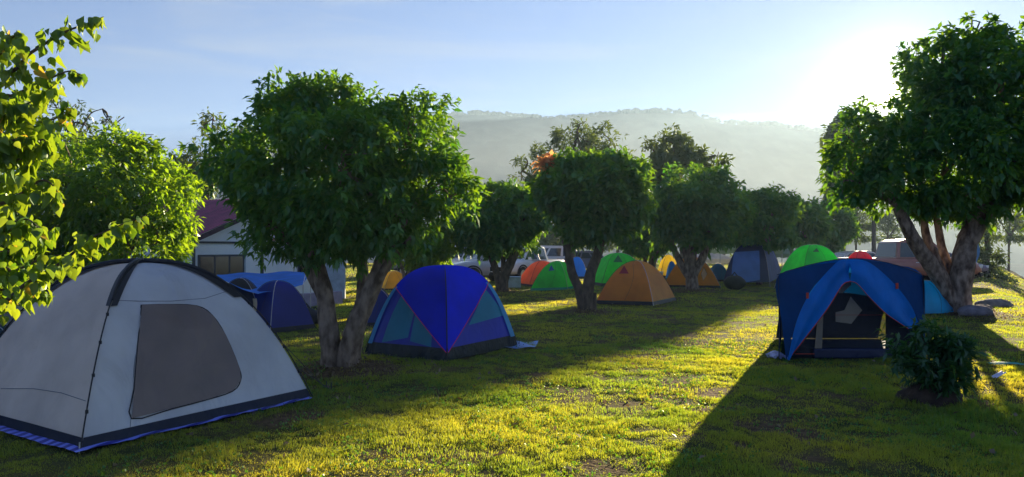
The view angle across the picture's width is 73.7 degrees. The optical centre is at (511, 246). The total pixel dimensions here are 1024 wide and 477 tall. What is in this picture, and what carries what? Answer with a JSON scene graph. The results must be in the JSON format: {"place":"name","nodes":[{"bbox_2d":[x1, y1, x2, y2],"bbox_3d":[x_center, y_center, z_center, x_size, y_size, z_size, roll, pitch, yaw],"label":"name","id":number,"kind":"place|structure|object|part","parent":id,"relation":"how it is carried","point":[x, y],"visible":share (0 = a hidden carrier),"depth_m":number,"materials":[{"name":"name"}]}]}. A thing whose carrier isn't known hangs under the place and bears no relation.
{"place":"outdoors","nodes":[
{"label":"outdoors","id":0,"kind":"place"},
{"bbox_2d":[253,298,256,310],"bbox_3d":[-5.021,1.184,13.300,0.092,0.346,0.060,0,0,0],"label":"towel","id":1,"kind":"object","parent":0,"point":[255,303],"visible":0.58,"depth_m":13.31,"materials":[{"name":"grey fabric"}]},
{"bbox_2d":[0,258,1023,476],"bbox_3d":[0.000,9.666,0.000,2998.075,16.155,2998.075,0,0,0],"label":"ground","id":2,"kind":"structure","parent":0,"point":[1017,270],"depth_m":7.10,"materials":[{"name":"green plant"}]},
{"bbox_2d":[0,324,9,337],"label":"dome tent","id":3,"kind":"object","parent":2,"relation":"on","point":[2,328],"visible":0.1,"depth_m":9.40,"materials":[{"name":"fabric"}]},
{"bbox_2d":[0,306,24,324],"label":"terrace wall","id":4,"kind":"structure","parent":2,"relation":"on","point":[9,315],"depth_m":13.73,"materials":[{"name":"concrete"}]},
{"bbox_2d":[0,15,148,325],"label":"overhanging tree","id":5,"kind":"object","parent":2,"relation":"on","point":[26,146],"visible":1,"depth_m":3.09,"materials":[{"name":"green plant"}]},
{"bbox_2d":[3,87,153,160],"bbox_3d":[-14.554,-1.700,21.869,6.008,6.951,3.146,0,0,0],"label":"bare twigged tree","id":6,"kind":"object","parent":2,"relation":"on","point":[79,123],"visible":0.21,"depth_m":21.97,"materials":[{"name":"green plant"}]},
{"bbox_2d":[0,119,207,306],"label":"broadleaf tree","id":7,"kind":"object","parent":2,"relation":"on","point":[100,193],"visible":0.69,"depth_m":12.90,"materials":[{"name":"green plant"}]},
{"bbox_2d":[0,397,311,451],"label":"ground sheet","id":8,"kind":"object","parent":2,"relation":"on","point":[47,441],"visible":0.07,"depth_m":6.00,"materials":[{"name":"blue plastic"}]},
{"bbox_2d":[0,258,331,453],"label":"dome tent","id":9,"kind":"object","parent":8,"relation":"on","point":[105,351],"visible":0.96,"depth_m":6.56,"materials":[{"name":"grey fabric"}]},
{"bbox_2d":[128,304,241,418],"bbox_3d":[-3.241,1.044,6.614,0.472,0.980,1.185,0,0,31],"label":"window","id":10,"kind":"structure","parent":9,"relation":"in","point":[184,356],"depth_m":6.59,"materials":[{"name":"grey fabric"}]},
{"bbox_2d":[62,199,325,293],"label":"house","id":11,"kind":"structure","parent":2,"relation":"on","point":[215,252],"depth_m":21.09,"materials":[{"name":"white paint"}]},
{"bbox_2d":[198,254,245,274],"bbox_3d":[-8.815,0.610,20.788,0.047,0.860,1.650,0,0,30],"label":"window","id":12,"kind":"structure","parent":11,"relation":"in","point":[230,263],"depth_m":20.79,"materials":[{"name":"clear glass"}]},
{"bbox_2d":[297,264,303,271],"bbox_3d":[-7.054,0.610,23.841,0.043,0.740,1.100,0,0,30],"label":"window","id":13,"kind":"structure","parent":11,"relation":"in","point":[299,269],"depth_m":23.41,"materials":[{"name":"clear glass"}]},
{"bbox_2d":[164,107,266,199],"bbox_3d":[-15.883,-2.802,36.131,6.678,9.157,3.791,0,0,0],"label":"dark tree","id":14,"kind":"object","parent":2,"relation":"on","point":[183,159],"visible":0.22,"depth_m":35.78,"materials":[{"name":"green plant"}]},
{"bbox_2d":[229,278,256,306],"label":"dome tent","id":15,"kind":"object","parent":2,"relation":"on","point":[244,283],"visible":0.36,"depth_m":14.38,"materials":[{"name":"fabric"}]},
{"bbox_2d":[217,271,310,306],"bbox_3d":[-5.890,1.046,15.638,2.587,1.409,4.319,0,0,-11],"label":"tarp","id":16,"kind":"object","parent":2,"relation":"on","point":[294,279],"visible":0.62,"depth_m":16.65,"materials":[{"name":"blue fabric"}]},
{"bbox_2d":[252,280,316,332],"bbox_3d":[-4.907,1.217,14.287,1.937,1.026,1.205,0,0,39],"label":"dome tent","id":17,"kind":"object","parent":2,"relation":"on","point":[281,306],"visible":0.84,"depth_m":13.93,"materials":[{"name":"fabric"}]},
{"bbox_2d":[306,303,317,323],"bbox_3d":[-4.410,1.458,14.650,0.601,0.505,0.441,0,0,0],"label":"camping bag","id":18,"kind":"object","parent":2,"relation":"on","point":[314,317],"visible":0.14,"depth_m":14.54,"materials":[{"name":"black fabric"}]},
{"bbox_2d":[300,291,342,306],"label":"wall","id":19,"kind":"structure","parent":2,"relation":"on","point":[338,297],"depth_m":19.40,"materials":[{"name":"white paint"}]},
{"bbox_2d":[177,65,491,367],"bbox_3d":[-2.399,-0.298,9.373,3.415,4.304,3.688,0,0,-44],"label":"broadleaf tree","id":20,"kind":"object","parent":2,"relation":"on","point":[332,214],"visible":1,"depth_m":8.73,"materials":[{"name":"green plant"}]},
{"bbox_2d":[326,258,346,298],"bbox_3d":[-5.805,1.048,22.500,0.700,1.315,0.200,0,0,0],"label":"white kiosk","id":21,"kind":"object","parent":2,"relation":"on","point":[337,280],"visible":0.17,"depth_m":22.44,"materials":[{"name":"white"}]},
{"bbox_2d":[340,289,388,325],"bbox_3d":[-3.071,1.317,15.200,1.318,0.826,1.907,0,0,0],"label":"dome tent","id":22,"kind":"object","parent":2,"relation":"on","point":[381,300],"visible":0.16,"depth_m":14.78,"materials":[{"name":"fabric"}]},
{"bbox_2d":[382,271,401,289],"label":"dome tent","id":23,"kind":"object","parent":2,"relation":"on","point":[392,280],"visible":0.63,"depth_m":26.97,"materials":[{"name":"fabric"}]},
{"bbox_2d":[389,260,412,274],"bbox_3d":[-5.010,0.965,39.998,4.560,1.446,2.130,0,0,-10],"label":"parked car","id":24,"kind":"object","parent":2,"relation":"on","point":[397,269],"visible":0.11,"depth_m":38.83,"materials":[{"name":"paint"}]},
{"bbox_2d":[390,221,459,277],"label":"broadleaf tree","id":25,"kind":"object","parent":2,"relation":"on","point":[441,253],"visible":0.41,"depth_m":24.43,"materials":[{"name":"green plant"}]},
{"bbox_2d":[362,265,519,361],"bbox_3d":[-1.115,1.015,11.200,1.592,1.430,2.138,0,0,32],"label":"dome tent","id":26,"kind":"object","parent":2,"relation":"on","point":[439,312],"visible":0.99,"depth_m":10.65,"materials":[{"name":"blue fabric"}]},
{"bbox_2d":[382,296,413,341],"bbox_3d":[-1.741,1.116,10.660,0.514,0.748,0.263,0,0,26],"label":"window","id":27,"kind":"structure","parent":26,"relation":"in","point":[399,324],"depth_m":10.61,"materials":[{"name":"teal fabric"}]},
{"bbox_2d":[410,315,431,346],"bbox_3d":[-1.345,1.253,10.359,0.413,0.488,0.141,0,0,32],"label":"window","id":28,"kind":"structure","parent":26,"relation":"in","point":[420,335],"depth_m":10.36,"materials":[{"name":"teal fabric"}]},
{"bbox_2d":[469,290,502,324],"bbox_3d":[-0.464,0.959,11.120,0.157,0.524,1.053,0,0,32],"label":"window","id":29,"kind":"structure","parent":26,"relation":"in","point":[487,308],"depth_m":11.17,"materials":[{"name":"teal fabric"}]},
{"bbox_2d":[450,245,487,276],"bbox_3d":[-2.973,0.804,37.997,4.660,1.756,2.130,0,0,-20],"label":"parked car","id":30,"kind":"object","parent":2,"relation":"on","point":[460,258],"visible":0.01,"depth_m":37.24,"materials":[{"name":"paint"}]},
{"bbox_3d":[-3.041,0.346,37.206,1.194,0.500,0.100,0,0,-20],"label":"side window","id":31,"kind":"part","parent":30,"relation":"part of","materials":[{"name":"glass"}]},
{"bbox_2d":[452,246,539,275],"bbox_3d":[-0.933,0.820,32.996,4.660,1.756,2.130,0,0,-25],"label":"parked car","id":32,"kind":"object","parent":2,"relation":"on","point":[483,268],"visible":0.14,"depth_m":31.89,"materials":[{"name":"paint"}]},
{"bbox_2d":[445,177,552,290],"bbox_3d":[-0.591,-0.434,24.870,4.072,4.253,4.117,0,0,-35],"label":"broadleaf tree","id":33,"kind":"object","parent":2,"relation":"on","point":[510,224],"visible":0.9,"depth_m":24.15,"materials":[{"name":"green plant"}]},
{"bbox_2d":[508,276,520,287],"bbox_3d":[0.056,1.452,28.099,0.660,0.455,0.440,0,0,0],"label":"cool box","id":34,"kind":"object","parent":2,"relation":"on","point":[514,281],"visible":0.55,"depth_m":27.90,"materials":[{"name":"white plastic"}]},
{"bbox_2d":[509,341,537,347],"bbox_3d":[0.110,1.671,11.675,0.720,0.030,0.750,0,0,0],"label":"ground sheet","id":35,"kind":"object","parent":2,"relation":"on","point":[525,344],"visible":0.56,"depth_m":11.57,"materials":[{"name":"blue plastic"}]},
{"bbox_2d":[488,246,565,280],"bbox_3d":[0.669,0.807,33.984,2.130,1.735,5.280,0,0,35],"label":"pickup truck","id":36,"kind":"object","parent":2,"relation":"on","point":[521,266],"visible":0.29,"depth_m":32.55,"materials":[{"name":"paint"}]},
{"bbox_3d":[1.417,0.354,33.801,0.105,0.530,0.899,0,0,35],"label":"side window","id":37,"kind":"part","parent":36,"relation":"part of","materials":[{"name":"glass"}]},
{"bbox_2d":[521,260,549,286],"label":"dome tent","id":38,"kind":"object","parent":2,"relation":"on","point":[530,274],"visible":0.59,"depth_m":29.62,"materials":[{"name":"fabric"}]},
{"bbox_2d":[48,286,1023,476],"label":"fallen leaves","id":39,"kind":"object","parent":2,"relation":"on","point":[972,434],"visible":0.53,"depth_m":9.21,"materials":[{"name":"brown plant"}]},
{"bbox_2d":[58,334,1023,476],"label":"weeds","id":40,"kind":"object","parent":2,"relation":"on","point":[472,420],"visible":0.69,"depth_m":6.73,"materials":[{"name":"green plant"}]},
{"bbox_2d":[530,261,573,290],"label":"dome tent","id":41,"kind":"object","parent":2,"relation":"on","point":[552,275],"visible":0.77,"depth_m":26.93,"materials":[{"name":"fabric"}]},
{"bbox_2d":[542,246,564,258],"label":"parked car","id":42,"kind":"object","parent":2,"relation":"on","point":[554,252],"visible":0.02,"depth_m":43.39,"materials":[{"name":"paint"}]},
{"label":"side window","id":43,"kind":"part","parent":42,"relation":"part of","materials":[{"name":"grey glass"}]},
{"bbox_2d":[536,224,585,250],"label":"hazy tree","id":44,"kind":"object","parent":2,"relation":"on","point":[550,240],"visible":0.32,"depth_m":60.95,"materials":[{"name":"green plant"}]},
{"bbox_2d":[506,116,635,257],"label":"airy tree","id":45,"kind":"object","parent":2,"relation":"on","point":[591,139],"visible":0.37,"depth_m":41.67,"materials":[{"name":"green plant"}]},
{"bbox_2d":[573,257,585,278],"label":"dome tent","id":46,"kind":"object","parent":2,"relation":"on","point":[580,268],"visible":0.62,"depth_m":36.60,"materials":[{"name":"fabric"}]},
{"bbox_2d":[564,251,603,268],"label":"parked car","id":47,"kind":"object","parent":2,"relation":"on","point":[585,256],"visible":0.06,"depth_m":43.20,"materials":[{"name":"paint"}]},
{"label":"side window","id":48,"kind":"part","parent":47,"relation":"part of","materials":[{"name":"black glass"}]},
{"bbox_2d":[521,144,658,310],"bbox_3d":[2.036,-0.454,17.346,3.351,4.290,3.268,0,0,-39],"label":"broadleaf tree","id":49,"kind":"object","parent":2,"relation":"on","point":[596,201],"visible":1,"depth_m":16.74,"materials":[{"name":"green plant"}]},
{"bbox_2d":[590,240,620,252],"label":"hazy tree","id":50,"kind":"object","parent":2,"relation":"on","point":[609,247],"visible":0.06,"depth_m":79.52,"materials":[{"name":"green plant"}]},
{"bbox_2d":[595,253,635,285],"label":"dome tent","id":51,"kind":"object","parent":2,"relation":"on","point":[609,264],"visible":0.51,"depth_m":29.89,"materials":[{"name":"fabric"}]},
{"bbox_2d":[597,260,679,305],"bbox_3d":[3.827,1.072,20.879,1.745,1.316,2.778,0,0,32],"label":"dome tent","id":52,"kind":"object","parent":2,"relation":"on","point":[636,282],"visible":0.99,"depth_m":20.26,"materials":[{"name":"fabric"}]},
{"bbox_2d":[611,224,675,266],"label":"broadleaf tree","id":53,"kind":"object","parent":2,"relation":"on","point":[638,247],"visible":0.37,"depth_m":33.23,"materials":[{"name":"green plant"}]},
{"bbox_2d":[658,255,676,277],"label":"dome tent","id":54,"kind":"object","parent":2,"relation":"on","point":[665,261],"visible":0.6,"depth_m":37.67,"materials":[{"name":"fabric"}]},
{"bbox_2d":[665,261,674,278],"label":"dome tent","id":55,"kind":"object","parent":2,"relation":"on","point":[671,264],"visible":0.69,"depth_m":34.88,"materials":[{"name":"fabric"}]},
{"bbox_2d":[638,122,734,258],"bbox_3d":[9.216,-2.533,36.981,5.710,8.539,3.745,0,0,0],"label":"loose leaved tree","id":56,"kind":"object","parent":2,"relation":"on","point":[684,151],"visible":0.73,"depth_m":36.53,"materials":[{"name":"green plant"}]},
{"bbox_2d":[666,257,720,287],"bbox_3d":[7.627,1.067,29.000,2.560,1.326,2.103,0,0,12],"label":"dome tent","id":57,"kind":"object","parent":2,"relation":"on","point":[707,278],"visible":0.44,"depth_m":28.20,"materials":[{"name":"fabric"}]},
{"bbox_2d":[701,268,706,279],"bbox_3d":[7.907,1.123,28.160,0.226,0.562,0.224,0,0,-22],"label":"door","id":58,"kind":"structure","parent":57,"relation":"in","point":[704,273],"depth_m":28.15,"materials":[{"name":"fabric"}]},
{"bbox_2d":[635,158,759,289],"bbox_3d":[6.916,-0.827,26.007,4.912,5.050,4.567,0,0,41],"label":"broadleaf tree","id":59,"kind":"object","parent":2,"relation":"on","point":[714,206],"visible":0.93,"depth_m":25.23,"materials":[{"name":"green plant"}]},
{"bbox_2d":[697,253,730,265],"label":"marquee","id":60,"kind":"object","parent":2,"relation":"on","point":[715,258],"visible":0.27,"depth_m":53.53,"materials":[{"name":"fabric"}]},
{"bbox_2d":[711,263,725,280],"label":"dome tent","id":61,"kind":"object","parent":2,"relation":"on","point":[718,270],"visible":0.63,"depth_m":33.66,"materials":[{"name":"fabric"}]},
{"bbox_2d":[724,272,745,289],"bbox_3d":[8.792,1.351,26.991,0.864,0.727,0.619,0,0,0],"label":"camping bag","id":62,"kind":"object","parent":2,"relation":"on","point":[736,282],"visible":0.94,"depth_m":26.76,"materials":[{"name":"grey fabric"}]},
{"bbox_2d":[710,247,782,263],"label":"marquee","id":63,"kind":"object","parent":2,"relation":"on","point":[714,251],"visible":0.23,"depth_m":47.80,"materials":[{"name":"fabric"}]},
{"bbox_2d":[722,244,779,286],"bbox_3d":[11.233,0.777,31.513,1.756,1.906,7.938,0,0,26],"label":"dome tent","id":64,"kind":"object","parent":2,"relation":"on","point":[753,263],"visible":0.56,"depth_m":29.22,"materials":[{"name":"fabric"}]},
{"bbox_2d":[732,251,759,281],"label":"door","id":65,"kind":"structure","parent":64,"relation":"in","point":[746,264],"depth_m":29.06,"materials":[{"name":"blue fabric"}]},
{"bbox_2d":[730,181,811,283],"bbox_3d":[11.251,-0.611,30.936,3.895,4.783,4.030,0,0,0],"label":"broadleaf tree","id":66,"kind":"object","parent":2,"relation":"on","point":[771,204],"visible":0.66,"depth_m":30.00,"materials":[{"name":"green plant"}]},
{"bbox_2d":[764,350,787,358],"bbox_3d":[4.072,1.656,10.544,0.260,0.112,0.300,0,0,0],"label":"crumpled cloth","id":67,"kind":"object","parent":2,"relation":"on","point":[772,354],"visible":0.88,"depth_m":10.47,"materials":[{"name":"fabric"}]},
{"bbox_2d":[775,248,793,257],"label":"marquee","id":68,"kind":"object","parent":2,"relation":"on","point":[786,253],"visible":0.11,"depth_m":50.70,"materials":[{"name":"fabric"}]},
{"bbox_2d":[774,194,834,253],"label":"broadleaf tree","id":69,"kind":"object","parent":2,"relation":"on","point":[813,225],"visible":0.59,"depth_m":38.85,"materials":[{"name":"green plant"}]},
{"bbox_2d":[774,244,837,287],"bbox_3d":[11.880,0.817,27.000,2.404,1.826,2.118,0,0,-11],"label":"dome tent","id":70,"kind":"object","parent":2,"relation":"on","point":[804,255],"visible":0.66,"depth_m":26.61,"materials":[{"name":"fabric"}]},
{"bbox_2d":[810,198,863,253],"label":"broadleaf tree","id":71,"kind":"object","parent":2,"relation":"on","point":[846,228],"visible":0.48,"depth_m":44.76,"materials":[{"name":"green plant"}]},
{"bbox_2d":[817,110,859,250],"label":"tall tree","id":72,"kind":"object","parent":2,"relation":"on","point":[828,133],"visible":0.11,"depth_m":99.19,"materials":[{"name":"green plant"}]},
{"bbox_2d":[776,258,924,359],"bbox_3d":[5.346,0.934,11.292,2.767,1.533,2.516,0,0,0],"label":"open fronted tent","id":73,"kind":"object","parent":2,"relation":"on","point":[841,308],"visible":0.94,"depth_m":10.20,"materials":[{"name":"blue fabric"}]},
{"bbox_2d":[834,251,874,256],"bbox_3d":[20.490,0.969,40.001,4.560,1.446,2.130,0,0,-5],"label":"parked car","id":74,"kind":"object","parent":2,"relation":"on","point":[845,254],"visible":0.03,"depth_m":39.37,"materials":[{"name":"paint"}]},
{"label":"rear window","id":75,"kind":"part","parent":74,"relation":"part of","materials":[{"name":"grey glass"}]},
{"bbox_2d":[849,251,873,259],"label":"dome tent","id":76,"kind":"object","parent":2,"relation":"on","point":[860,254],"visible":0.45,"depth_m":26.76,"materials":[{"name":"fabric"}]},
{"bbox_2d":[850,206,878,250],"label":"misty tree","id":77,"kind":"object","parent":2,"relation":"on","point":[864,226],"visible":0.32,"depth_m":69.72,"materials":[{"name":"green plant"}]},
{"bbox_2d":[871,198,875,252],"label":"utility pole","id":78,"kind":"object","parent":2,"relation":"on","point":[873,248],"visible":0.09,"depth_m":51.88,"materials":[{"name":"grey wood"}]},
{"bbox_2d":[866,203,915,242],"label":"misty tree","id":79,"kind":"object","parent":2,"relation":"on","point":[892,227],"visible":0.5,"depth_m":87.54,"materials":[{"name":"green plant"}]},
{"bbox_2d":[837,239,982,280],"bbox_3d":[17.590,0.671,30.501,5.808,2.030,2.343,0,0,-3],"label":"pickup truck","id":80,"kind":"object","parent":2,"relation":"on","point":[899,252],"visible":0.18,"depth_m":29.72,"materials":[{"name":"paint"}]},
{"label":"rear window","id":81,"kind":"part","parent":80,"relation":"part of","materials":[{"name":"grey glass"}]},
{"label":"side window","id":82,"kind":"part","parent":80,"relation":"part of","materials":[{"name":"grey glass"}]},
{"bbox_2d":[815,10,1023,311],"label":"broadleaf tree","id":83,"kind":"object","parent":2,"relation":"on","point":[972,118],"visible":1,"depth_m":16.31,"materials":[{"name":"green plant"}]},
{"bbox_2d":[976,244,979,262],"bbox_3d":[11.492,0.238,17.000,0.272,1.224,0.100,0,0,0],"label":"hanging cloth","id":84,"kind":"object","parent":83,"relation":"hanging from","point":[978,250],"visible":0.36,"depth_m":16.98,"materials":[{"name":"blue fabric"}]},
{"bbox_2d":[895,382,963,407],"bbox_3d":[4.587,1.713,7.497,0.653,0.471,0.607,0,0,21],"label":"earth mound","id":85,"kind":"object","parent":2,"relation":"on","point":[924,395],"visible":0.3,"depth_m":7.32,"materials":[{"name":"soil"}]},
{"bbox_2d":[875,314,989,403],"bbox_3d":[4.527,1.207,7.451,1.157,0.935,1.165,0,0,0],"label":"leafy shrub","id":86,"kind":"object","parent":2,"relation":"on","point":[953,352],"visible":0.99,"depth_m":7.24,"materials":[{"name":"green plant"}]},
{"bbox_2d":[924,280,953,314],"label":"dome tent","id":87,"kind":"object","parent":2,"relation":"on","point":[936,302],"visible":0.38,"depth_m":16.79,"materials":[{"name":"fabric"}]},
{"bbox_2d":[948,252,989,278],"bbox_3d":[23.024,0.973,37.000,4.560,1.446,2.130,0,0,0],"label":"parked car","id":88,"kind":"object","parent":2,"relation":"on","point":[985,268],"visible":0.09,"depth_m":36.18,"materials":[{"name":"paint"}]},
{"bbox_2d":[949,222,993,245],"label":"misty tree","id":89,"kind":"object","parent":2,"relation":"on","point":[981,241],"visible":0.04,"depth_m":94.79,"materials":[{"name":"green plant"}]},
{"bbox_2d":[957,305,993,315],"bbox_3d":[11.083,1.567,16.345,0.852,0.351,0.508,0,0,0],"label":"rock","id":90,"kind":"object","parent":2,"relation":"on","point":[974,310],"visible":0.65,"depth_m":16.17,"materials":[{"name":"grey stone"}]},
{"bbox_2d":[974,299,1013,306],"bbox_3d":[13.800,1.663,19.551,1.069,0.350,0.516,0,0,0],"label":"rock","id":91,"kind":"object","parent":2,"relation":"on","point":[998,302],"visible":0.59,"depth_m":19.37,"materials":[{"name":"grey stone"}]},
{"bbox_2d":[977,224,1019,282],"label":"conical tree","id":92,"kind":"object","parent":2,"relation":"on","point":[986,256],"visible":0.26,"depth_m":37.59,"materials":[{"name":"green plant"}]},
{"bbox_2d":[992,371,1005,377],"bbox_3d":[6.156,1.616,8.636,0.268,0.068,0.089,0,0,-27],"label":"paper scrap","id":93,"kind":"object","parent":2,"relation":"on","point":[998,374],"visible":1,"depth_m":8.64,"materials":[{"name":"white paper"}]},
{"bbox_2d":[987,362,1023,364],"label":"plastic sheet","id":94,"kind":"object","parent":2,"relation":"on","point":[995,363],"visible":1,"depth_m":9.67,"materials":[{"name":"plastic"}]},
{"bbox_2d":[988,207,1023,271],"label":"misty tree","id":95,"kind":"object","parent":2,"relation":"on","point":[1009,236],"visible":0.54,"depth_m":61.91,"materials":[{"name":"green plant"}]},
{"bbox_2d":[1010,212,1023,243],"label":"misty tree","id":96,"kind":"object","parent":2,"relation":"on","point":[1021,221],"visible":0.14,"depth_m":79.88,"materials":[{"name":"green plant"}]},
{"bbox_2d":[0,0,1023,194],"label":"sky","id":97,"kind":"structure","parent":0,"point":[157,65],"materials":[{"name":"blue"}]},
{"bbox_2d":[44,112,1023,263],"bbox_3d":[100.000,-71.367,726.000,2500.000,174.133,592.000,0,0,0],"label":"mountain","id":98,"kind":"structure","parent":0,"point":[786,157],"depth_m":695.95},
{"bbox_2d":[267,107,943,152],"bbox_3d":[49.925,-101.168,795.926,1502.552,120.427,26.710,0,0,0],"label":"mountain forest","id":99,"kind":"object","parent":98,"relation":"on","point":[768,123],"visible":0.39,"depth_m":788.72,"materials":[{"name":"plant"}]}
]}

